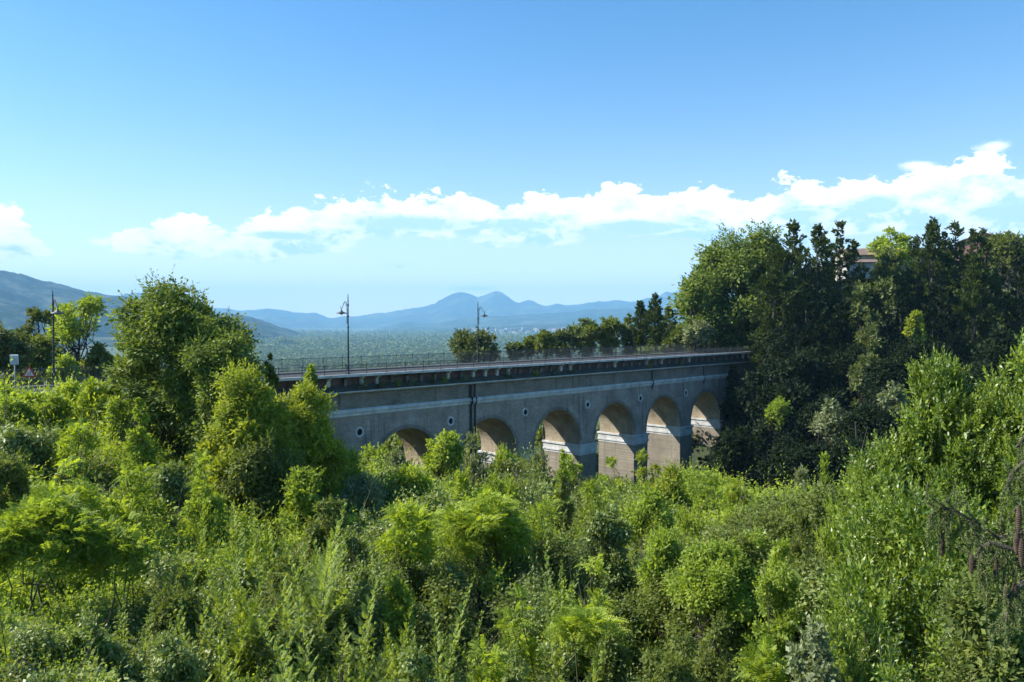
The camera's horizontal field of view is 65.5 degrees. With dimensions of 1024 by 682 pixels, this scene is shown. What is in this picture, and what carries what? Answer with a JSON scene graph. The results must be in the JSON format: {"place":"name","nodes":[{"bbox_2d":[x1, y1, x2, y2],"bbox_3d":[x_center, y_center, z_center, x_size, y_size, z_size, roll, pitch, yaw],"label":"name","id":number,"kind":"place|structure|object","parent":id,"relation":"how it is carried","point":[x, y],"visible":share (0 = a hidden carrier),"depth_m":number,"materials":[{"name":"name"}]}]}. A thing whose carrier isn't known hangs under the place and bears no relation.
{"place":"outdoors","nodes":[
{"label":"outdoors","id":0,"kind":"place"},
{"bbox_2d":[0,270,305,347],"bbox_3d":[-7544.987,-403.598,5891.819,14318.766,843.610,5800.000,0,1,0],"label":"mountain","id":1,"kind":"structure","parent":0,"point":[20,293],"depth_m":4733.24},
{"bbox_2d":[121,290,734,328],"bbox_3d":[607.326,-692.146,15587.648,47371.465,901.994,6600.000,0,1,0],"label":"mountain range","id":2,"kind":"structure","parent":0,"point":[458,305],"depth_m":14583.33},
{"bbox_2d":[0,0,1023,317],"label":"sky","id":3,"kind":"structure","parent":0,"point":[302,156],"materials":[{"name":"blue"}]},
{"bbox_2d":[2,274,1022,681],"bbox_3d":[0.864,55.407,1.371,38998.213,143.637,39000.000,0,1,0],"label":"ground","id":4,"kind":"structure","parent":0,"point":[698,452],"depth_m":140.39,"materials":[{"name":"green plant"}]},
{"bbox_2d":[0,446,32,515],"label":"bank bush","id":5,"kind":"object","parent":4,"relation":"on","point":[13,472],"visible":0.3,"depth_m":28.01,"materials":[{"name":"green plant"}]},
{"bbox_2d":[0,321,39,378],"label":"roadside tree","id":6,"kind":"object","parent":4,"relation":"on","point":[19,344],"visible":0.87,"depth_m":77.40,"materials":[{"name":"green plant"}]},
{"bbox_2d":[0,417,65,479],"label":"bank bush","id":7,"kind":"object","parent":4,"relation":"on","point":[24,438],"visible":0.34,"depth_m":35.74,"materials":[{"name":"green plant"}]},
{"bbox_2d":[0,611,67,677],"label":"pale bramble","id":8,"kind":"object","parent":4,"relation":"on","point":[45,634],"visible":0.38,"depth_m":14.54,"materials":[{"name":"green plant"}]},
{"bbox_2d":[0,484,119,622],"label":"hollow bush","id":9,"kind":"object","parent":4,"relation":"on","point":[52,528],"visible":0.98,"depth_m":20.45,"materials":[{"name":"green plant"}]},
{"bbox_2d":[27,452,119,535],"bbox_3d":[-14.938,5.862,26.982,3.025,4.111,2.729,0,1,0],"label":"bank bush","id":10,"kind":"object","parent":4,"relation":"on","point":[85,497],"visible":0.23,"depth_m":26.91,"materials":[{"name":"green plant"}]},
{"bbox_2d":[41,416,108,484],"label":"bank bush","id":11,"kind":"object","parent":4,"relation":"on","point":[63,453],"visible":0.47,"depth_m":36.07,"materials":[{"name":"green plant"}]},
{"bbox_2d":[42,291,108,367],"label":"airy tree","id":12,"kind":"object","parent":4,"relation":"on","point":[66,327],"visible":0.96,"depth_m":91.03,"materials":[{"name":"green plant"}]},
{"bbox_2d":[50,605,133,678],"bbox_3d":[-8.028,6.416,15.145,1.548,2.813,1.544,0,1,0],"label":"pale bramble","id":13,"kind":"object","parent":4,"relation":"on","point":[116,648],"visible":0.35,"depth_m":14.98,"materials":[{"name":"green plant"}]},
{"bbox_2d":[80,510,159,634],"bbox_3d":[-10.415,6.288,21.232,2.044,3.516,1.854,0,1,0],"label":"hollow bush","id":14,"kind":"object","parent":4,"relation":"on","point":[122,542],"visible":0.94,"depth_m":20.94,"materials":[{"name":"green plant"}]},
{"bbox_2d":[98,462,159,535],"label":"bank bush","id":15,"kind":"object","parent":4,"relation":"on","point":[140,491],"visible":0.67,"depth_m":28.96,"materials":[{"name":"green plant"}]},
{"bbox_2d":[108,397,160,485],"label":"vine spire","id":16,"kind":"structure","parent":4,"relation":"on","point":[138,443],"depth_m":35.84,"materials":[{"name":"green plant"}]},
{"bbox_2d":[147,458,196,522],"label":"bramble bank","id":17,"kind":"structure","parent":4,"relation":"on","point":[169,479],"depth_m":33.87,"materials":[{"name":"green plant"}]},
{"bbox_2d":[141,567,205,651],"bbox_3d":[-7.705,6.605,18.173,1.453,2.882,1.472,0,1,0],"label":"dark bramble","id":18,"kind":"object","parent":4,"relation":"on","point":[162,607],"visible":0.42,"depth_m":17.92,"materials":[{"name":"green plant"}]},
{"bbox_2d":[141,626,208,681],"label":"pale bramble","id":19,"kind":"object","parent":4,"relation":"on","point":[171,664],"visible":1,"depth_m":13.54,"materials":[{"name":"green plant"}]},
{"bbox_2d":[95,265,262,462],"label":"tree","id":20,"kind":"object","parent":4,"relation":"on","point":[152,337],"visible":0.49,"depth_m":47.63,"materials":[{"name":"green plant"}]},
{"bbox_2d":[179,482,230,548],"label":"bramble bank","id":21,"kind":"structure","parent":4,"relation":"on","point":[213,504],"depth_m":30.01,"materials":[{"name":"green plant"}]},
{"bbox_2d":[169,313,277,462],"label":"tree","id":22,"kind":"object","parent":4,"relation":"on","point":[207,358],"visible":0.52,"depth_m":45.58,"materials":[{"name":"green plant"}]},
{"bbox_2d":[186,609,271,681],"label":"feathery plume","id":23,"kind":"object","parent":4,"relation":"on","point":[220,649],"visible":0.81,"depth_m":14.72,"materials":[{"name":"green plant"}]},
{"bbox_2d":[188,355,312,505],"bbox_3d":[-13.274,5.214,40.056,5.339,9.144,5.951,1,2,20],"label":"yellow tree","id":24,"kind":"object","parent":4,"relation":"on","point":[247,410],"visible":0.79,"depth_m":39.03,"materials":[{"name":"green plant"}]},
{"bbox_2d":[225,564,285,681],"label":"feathery plume","id":25,"kind":"object","parent":4,"relation":"on","point":[244,616],"visible":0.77,"depth_m":16.91,"materials":[{"name":"green plant"}]},
{"bbox_2d":[216,427,312,534],"bbox_3d":[-11.874,7.330,38.148,4.728,6.561,4.353,0,1,0],"label":"tall bush","id":26,"kind":"object","parent":4,"relation":"on","point":[259,465],"visible":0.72,"depth_m":37.11,"materials":[{"name":"green plant"}]},
{"bbox_2d":[242,564,341,681],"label":"feathery plume","id":27,"kind":"object","parent":4,"relation":"on","point":[300,647],"visible":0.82,"depth_m":14.76,"materials":[{"name":"green plant"}]},
{"bbox_2d":[267,465,325,542],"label":"slope bush","id":28,"kind":"object","parent":4,"relation":"on","point":[301,493],"visible":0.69,"depth_m":35.66,"materials":[{"name":"green plant"}]},
{"bbox_2d":[271,503,346,667],"bbox_3d":[-4.854,6.021,19.287,1.768,4.271,1.920,0,1,0],"label":"feathery plume","id":29,"kind":"object","parent":4,"relation":"on","point":[320,577],"visible":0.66,"depth_m":19.27,"materials":[{"name":"green plant"}]},
{"bbox_2d":[271,377,355,496],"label":"yellow tree","id":30,"kind":"object","parent":4,"relation":"on","point":[315,433],"visible":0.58,"depth_m":42.50,"materials":[{"name":"green plant"}]},
{"bbox_2d":[300,493,348,570],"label":"slope bush","id":31,"kind":"object","parent":4,"relation":"on","point":[327,513],"visible":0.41,"depth_m":29.71,"materials":[{"name":"green plant"}]},
{"bbox_2d":[0,317,704,477],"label":"scrub","id":32,"kind":"object","parent":4,"relation":"on","point":[389,442],"visible":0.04,"depth_m":121.20,"materials":[{"name":"green plant"}]},
{"bbox_2d":[322,565,393,681],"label":"feathery plume","id":33,"kind":"object","parent":4,"relation":"on","point":[339,661],"visible":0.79,"depth_m":17.23,"materials":[{"name":"green plant"}]},
{"bbox_2d":[328,470,387,526],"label":"slope bush","id":34,"kind":"object","parent":4,"relation":"on","point":[362,484],"visible":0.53,"depth_m":39.77,"materials":[{"name":"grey plant"}]},
{"bbox_2d":[343,556,386,666],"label":"pale bramble","id":35,"kind":"object","parent":4,"relation":"on","point":[361,578],"visible":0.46,"depth_m":19.90,"materials":[{"name":"green plant"}]},
{"bbox_2d":[8,350,759,489],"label":"viaduct","id":36,"kind":"object","parent":4,"relation":"on","point":[660,408],"visible":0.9,"depth_m":110.46,"materials":[{"name":"stone"}]},
{"bbox_2d":[0,343,713,384],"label":"railing","id":37,"kind":"object","parent":36,"relation":"on","point":[606,349],"visible":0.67,"depth_m":103.77,"materials":[{"name":"metal"}]},
{"bbox_2d":[3,346,759,392],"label":"railing","id":38,"kind":"object","parent":36,"relation":"on","point":[389,367],"visible":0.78,"depth_m":97.25,"materials":[{"name":"metal"}]},
{"bbox_2d":[377,569,419,666],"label":"bush","id":39,"kind":"object","parent":4,"relation":"on","point":[396,604],"visible":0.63,"depth_m":20.01,"materials":[{"name":"green plant"}]},
{"bbox_2d":[369,497,448,594],"bbox_3d":[-3.272,7.289,25.207,2.457,4.661,2.566,-1,2,-31],"label":"locust tree","id":40,"kind":"object","parent":4,"relation":"on","point":[398,541],"visible":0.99,"depth_m":24.73,"materials":[{"name":"green plant"}]},
{"bbox_2d":[385,462,434,506],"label":"slope bush","id":41,"kind":"object","parent":4,"relation":"on","point":[414,477],"visible":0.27,"depth_m":47.71,"materials":[{"name":"green plant"}]},
{"bbox_2d":[385,637,435,681],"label":"pale bramble","id":42,"kind":"object","parent":4,"relation":"on","point":[412,660],"visible":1,"depth_m":13.57,"materials":[{"name":"green plant"}]},
{"bbox_2d":[0,377,867,681],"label":"dead twigs","id":43,"kind":"object","parent":4,"relation":"on","point":[316,555],"visible":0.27,"depth_m":26.06,"materials":[{"name":"green plant"}]},
{"bbox_2d":[419,429,468,481],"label":"round bush","id":44,"kind":"object","parent":4,"relation":"on","point":[447,448],"visible":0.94,"depth_m":73.60,"materials":[{"name":"green plant"}]},
{"bbox_2d":[243,329,646,372],"bbox_3d":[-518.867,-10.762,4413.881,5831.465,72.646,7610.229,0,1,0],"label":"distant wood","id":45,"kind":"object","parent":4,"relation":"on","point":[326,344],"visible":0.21,"depth_m":2998.63,"materials":[{"name":"green plant"}]},
{"bbox_2d":[429,573,475,681],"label":"feathery plume","id":46,"kind":"object","parent":4,"relation":"on","point":[436,662],"visible":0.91,"depth_m":16.41,"materials":[{"name":"green plant"}]},
{"bbox_2d":[447,325,501,454],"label":"round tree","id":47,"kind":"object","parent":4,"relation":"on","point":[464,340],"visible":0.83,"depth_m":148.64,"materials":[{"name":"green plant"}]},
{"bbox_2d":[429,484,544,626],"bbox_3d":[-0.871,7.567,27.276,3.918,5.586,3.786,0,1,0],"label":"locust tree","id":48,"kind":"object","parent":4,"relation":"on","point":[473,520],"visible":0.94,"depth_m":26.63,"materials":[{"name":"green plant"}]},
{"bbox_2d":[461,634,515,681],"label":"yellow bush","id":49,"kind":"object","parent":4,"relation":"on","point":[492,675],"visible":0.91,"depth_m":14.60,"materials":[{"name":"green plant"}]},
{"bbox_2d":[0,356,1009,681],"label":"undergrowth","id":50,"kind":"object","parent":4,"relation":"on","point":[22,592],"visible":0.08,"depth_m":34.36,"materials":[{"name":"green plant"}]},
{"bbox_2d":[0,412,1018,681],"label":"undergrowth","id":51,"kind":"object","parent":4,"relation":"on","point":[764,516],"visible":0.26,"depth_m":24.87,"materials":[{"name":"green plant"}]},
{"bbox_2d":[0,369,1023,681],"bbox_3d":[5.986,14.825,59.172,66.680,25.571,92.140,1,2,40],"label":"undergrowth","id":52,"kind":"object","parent":4,"relation":"on","point":[806,601],"visible":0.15,"depth_m":23.69,"materials":[{"name":"green plant"}]},
{"bbox_2d":[485,582,552,681],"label":"bush","id":53,"kind":"object","parent":4,"relation":"on","point":[530,645],"visible":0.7,"depth_m":18.07,"materials":[{"name":"green plant"}]},
{"bbox_2d":[541,518,582,681],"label":"feathery plume","id":54,"kind":"object","parent":4,"relation":"on","point":[557,652],"visible":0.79,"depth_m":19.34,"materials":[{"name":"green plant"}]},
{"bbox_2d":[540,598,635,681],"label":"tree","id":55,"kind":"object","parent":4,"relation":"on","point":[582,622],"visible":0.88,"depth_m":16.88,"materials":[{"name":"green plant"}]},
{"bbox_2d":[567,552,620,677],"bbox_3d":[2.262,8.073,23.243,2.332,4.164,2.394,0,1,0],"label":"bush","id":56,"kind":"object","parent":4,"relation":"on","point":[596,596],"visible":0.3,"depth_m":22.98,"materials":[{"name":"green plant"}]},
{"bbox_2d":[580,504,634,599],"bbox_3d":[3.506,8.552,30.179,2.306,4.850,2.266,0,1,0],"label":"vine mound","id":57,"kind":"object","parent":4,"relation":"on","point":[617,532],"visible":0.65,"depth_m":29.80,"materials":[{"name":"green plant"}]},
{"bbox_2d":[583,623,634,681],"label":"dark bush","id":58,"kind":"object","parent":4,"relation":"on","point":[614,663],"visible":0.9,"depth_m":15.51,"materials":[{"name":"green plant"}]},
{"bbox_2d":[618,484,675,558],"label":"slope bush","id":59,"kind":"object","parent":4,"relation":"on","point":[649,506],"visible":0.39,"depth_m":39.89,"materials":[{"name":"green plant"}]},
{"bbox_2d":[631,522,699,651],"bbox_3d":[5.035,8.285,26.224,2.485,4.610,2.479,-1,2,-42],"label":"bush","id":60,"kind":"object","parent":4,"relation":"on","point":[663,547],"visible":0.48,"depth_m":25.85,"materials":[{"name":"green plant"}]},
{"bbox_2d":[644,458,693,512],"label":"valley bush","id":61,"kind":"object","parent":4,"relation":"on","point":[670,480],"visible":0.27,"depth_m":61.41,"materials":[{"name":"green plant"}]},
{"bbox_2d":[639,619,702,681],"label":"dark bush","id":62,"kind":"object","parent":4,"relation":"on","point":[674,668],"visible":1,"depth_m":14.97,"materials":[{"name":"green plant"}]},
{"bbox_2d":[677,269,722,350],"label":"oak tree","id":63,"kind":"object","parent":4,"relation":"on","point":[690,297],"visible":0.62,"depth_m":149.76,"materials":[{"name":"green plant"}]},
{"bbox_2d":[658,535,763,663],"bbox_3d":[5.871,7.554,23.160,3.149,3.616,3.182,0,1,0],"label":"bush","id":64,"kind":"object","parent":4,"relation":"on","point":[713,574],"visible":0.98,"depth_m":22.66,"materials":[{"name":"green plant"}]},
{"bbox_2d":[692,609,745,681],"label":"dark bush","id":65,"kind":"object","parent":4,"relation":"on","point":[705,661],"visible":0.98,"depth_m":17.06,"materials":[{"name":"green plant"}]},
{"bbox_2d":[664,218,803,351],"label":"oak tree","id":66,"kind":"object","parent":4,"relation":"on","point":[733,265],"visible":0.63,"depth_m":151.35,"materials":[{"name":"green plant"}]},
{"bbox_2d":[705,421,775,489],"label":"shade tree","id":67,"kind":"object","parent":4,"relation":"on","point":[742,448],"visible":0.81,"depth_m":102.87,"materials":[{"name":"green plant"}]},
{"bbox_2d":[728,368,776,491],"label":"shade tree","id":68,"kind":"object","parent":4,"relation":"on","point":[750,411],"visible":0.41,"depth_m":127.58,"materials":[{"name":"green plant"}]},
{"bbox_2d":[729,628,794,681],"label":"bush","id":69,"kind":"object","parent":4,"relation":"on","point":[761,666],"visible":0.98,"depth_m":13.54,"materials":[{"name":"green plant"}]},
{"bbox_2d":[747,536,805,681],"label":"bush","id":70,"kind":"object","parent":4,"relation":"on","point":[780,627],"visible":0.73,"depth_m":19.53,"materials":[{"name":"green plant"}]},
{"bbox_2d":[744,263,809,369],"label":"pine tree","id":71,"kind":"object","parent":4,"relation":"on","point":[768,281],"visible":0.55,"depth_m":141.24,"materials":[{"name":"green plant"}]},
{"bbox_2d":[752,409,803,493],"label":"shade tree","id":72,"kind":"object","parent":4,"relation":"on","point":[766,430],"visible":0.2,"depth_m":111.42,"materials":[{"name":"green plant"}]},
{"bbox_2d":[751,323,811,397],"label":"shade tree","id":73,"kind":"object","parent":4,"relation":"on","point":[779,348],"visible":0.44,"depth_m":134.11,"materials":[{"name":"green plant"}]},
{"bbox_2d":[751,218,816,347],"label":"pine tree","id":74,"kind":"object","parent":4,"relation":"on","point":[784,259],"visible":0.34,"depth_m":144.80,"materials":[{"name":"green plant"}]},
{"bbox_2d":[752,375,816,450],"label":"shade tree","id":75,"kind":"object","parent":4,"relation":"on","point":[793,393],"visible":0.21,"depth_m":119.62,"materials":[{"name":"green plant"}]},
{"bbox_2d":[754,428,828,492],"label":"shade tree","id":76,"kind":"object","parent":4,"relation":"on","point":[791,455],"visible":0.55,"depth_m":96.22,"materials":[{"name":"green plant"}]},
{"bbox_2d":[778,283,842,395],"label":"hill tree","id":77,"kind":"object","parent":4,"relation":"on","point":[819,328],"visible":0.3,"depth_m":136.27,"materials":[{"name":"green plant"}]},
{"bbox_2d":[773,344,848,409],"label":"shade tree","id":78,"kind":"object","parent":4,"relation":"on","point":[807,367],"visible":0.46,"depth_m":123.85,"materials":[{"name":"green plant"}]},
{"bbox_2d":[784,615,842,681],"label":"bush","id":79,"kind":"object","parent":4,"relation":"on","point":[818,667],"visible":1,"depth_m":12.64,"materials":[{"name":"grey plant"}]},
{"bbox_2d":[793,222,843,347],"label":"pine tree","id":80,"kind":"object","parent":4,"relation":"on","point":[815,240],"visible":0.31,"depth_m":146.91,"materials":[{"name":"green plant"}]},
{"bbox_2d":[794,384,854,462],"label":"shade tree","id":81,"kind":"object","parent":4,"relation":"on","point":[806,419],"visible":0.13,"depth_m":115.95,"materials":[{"name":"green plant"}]},
{"bbox_2d":[808,397,851,448],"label":"grey shrub","id":82,"kind":"object","parent":4,"relation":"on","point":[831,425],"visible":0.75,"depth_m":103.43,"materials":[{"name":"green plant"}]},
{"bbox_2d":[811,299,859,400],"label":"hill tree","id":83,"kind":"object","parent":4,"relation":"on","point":[842,333],"visible":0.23,"depth_m":132.92,"materials":[{"name":"green plant"}]},
{"bbox_2d":[812,495,859,578],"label":"bush","id":84,"kind":"object","parent":4,"relation":"on","point":[830,544],"visible":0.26,"depth_m":25.04,"materials":[{"name":"green plant"}]},
{"bbox_2d":[806,219,870,346],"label":"pine tree","id":85,"kind":"object","parent":4,"relation":"on","point":[853,275],"visible":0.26,"depth_m":148.77,"materials":[{"name":"green plant"}]},
{"bbox_2d":[811,427,873,490],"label":"shade tree","id":86,"kind":"object","parent":4,"relation":"on","point":[835,452],"visible":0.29,"depth_m":87.22,"materials":[{"name":"green plant"}]},
{"bbox_2d":[819,328,888,410],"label":"shade tree","id":87,"kind":"object","parent":4,"relation":"on","point":[839,361],"visible":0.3,"depth_m":127.84,"materials":[{"name":"green plant"}]},
{"bbox_2d":[818,572,900,681],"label":"laurel bush","id":88,"kind":"object","parent":4,"relation":"on","point":[853,669],"visible":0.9,"depth_m":12.99,"materials":[{"name":"green plant"}]},
{"bbox_2d":[830,399,899,452],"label":"shade tree","id":89,"kind":"object","parent":4,"relation":"on","point":[863,417],"visible":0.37,"depth_m":97.45,"materials":[{"name":"green plant"}]},
{"bbox_2d":[841,275,900,338],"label":"hill tree","id":90,"kind":"object","parent":4,"relation":"on","point":[881,310],"visible":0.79,"depth_m":140.10,"materials":[{"name":"green plant"}]},
{"bbox_2d":[857,350,919,430],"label":"shade tree","id":91,"kind":"object","parent":4,"relation":"on","point":[883,373],"visible":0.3,"depth_m":110.66,"materials":[{"name":"green plant"}]},
{"bbox_2d":[838,424,945,681],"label":"laurel bush","id":92,"kind":"object","parent":4,"relation":"on","point":[888,456],"visible":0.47,"depth_m":18.18,"materials":[{"name":"green plant"}]},
{"bbox_2d":[790,466,1018,681],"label":"laurel bush","id":93,"kind":"object","parent":4,"relation":"on","point":[891,598],"visible":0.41,"depth_m":15.38,"materials":[{"name":"green plant"}]},
{"bbox_2d":[878,332,946,372],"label":"shade tree","id":94,"kind":"object","parent":4,"relation":"on","point":[902,351],"visible":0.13,"depth_m":120.90,"materials":[{"name":"green plant"}]},
{"bbox_2d":[899,216,958,345],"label":"pine tree","id":95,"kind":"object","parent":4,"relation":"on","point":[932,234],"visible":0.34,"depth_m":147.85,"materials":[{"name":"green plant"}]},
{"bbox_2d":[904,283,970,367],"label":"hill tree","id":96,"kind":"object","parent":4,"relation":"on","point":[932,326],"visible":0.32,"depth_m":134.35,"materials":[{"name":"green plant"}]},
{"bbox_2d":[889,343,992,681],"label":"laurel bush","id":97,"kind":"object","parent":4,"relation":"on","point":[930,411],"visible":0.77,"depth_m":17.88,"materials":[{"name":"green plant"}]},
{"bbox_2d":[930,219,988,339],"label":"pine tree","id":98,"kind":"object","parent":4,"relation":"on","point":[953,254],"visible":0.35,"depth_m":147.27,"materials":[{"name":"green plant"}]},
{"bbox_2d":[918,549,1023,681],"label":"laurel bush","id":99,"kind":"object","parent":4,"relation":"on","point":[969,649],"visible":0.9,"depth_m":11.43,"materials":[{"name":"green plant"}]},
{"bbox_2d":[924,406,1023,667],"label":"spruce tree","id":100,"kind":"object","parent":4,"relation":"on","point":[978,561],"visible":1,"depth_m":4.42,"materials":[{"name":"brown plant"}]},
{"bbox_2d":[929,372,1023,671],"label":"laurel bush","id":101,"kind":"object","parent":4,"relation":"on","point":[994,440],"visible":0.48,"depth_m":17.16,"materials":[{"name":"green plant"}]},
{"bbox_2d":[935,252,1021,385],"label":"cedar tree","id":102,"kind":"object","parent":4,"relation":"on","point":[976,314],"visible":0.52,"depth_m":136.60,"materials":[{"name":"green plant"}]},
{"bbox_2d":[960,327,1023,628],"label":"laurel bush","id":103,"kind":"object","parent":4,"relation":"on","point":[1015,404],"visible":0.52,"depth_m":16.95,"materials":[{"name":"green plant"}]},
{"bbox_2d":[962,322,1023,422],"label":"shade tree","id":104,"kind":"object","parent":4,"relation":"on","point":[986,356],"visible":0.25,"depth_m":110.59,"materials":[{"name":"green plant"}]},
{"bbox_2d":[991,242,1023,383],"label":"cedar tree","id":105,"kind":"object","parent":4,"relation":"on","point":[1017,264],"visible":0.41,"depth_m":135.19,"materials":[{"name":"green plant"}]},
{"bbox_2d":[377,308,685,330],"bbox_3d":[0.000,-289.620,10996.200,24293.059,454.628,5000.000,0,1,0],"label":"hills","id":106,"kind":"structure","parent":0,"point":[546,318],"depth_m":10322.06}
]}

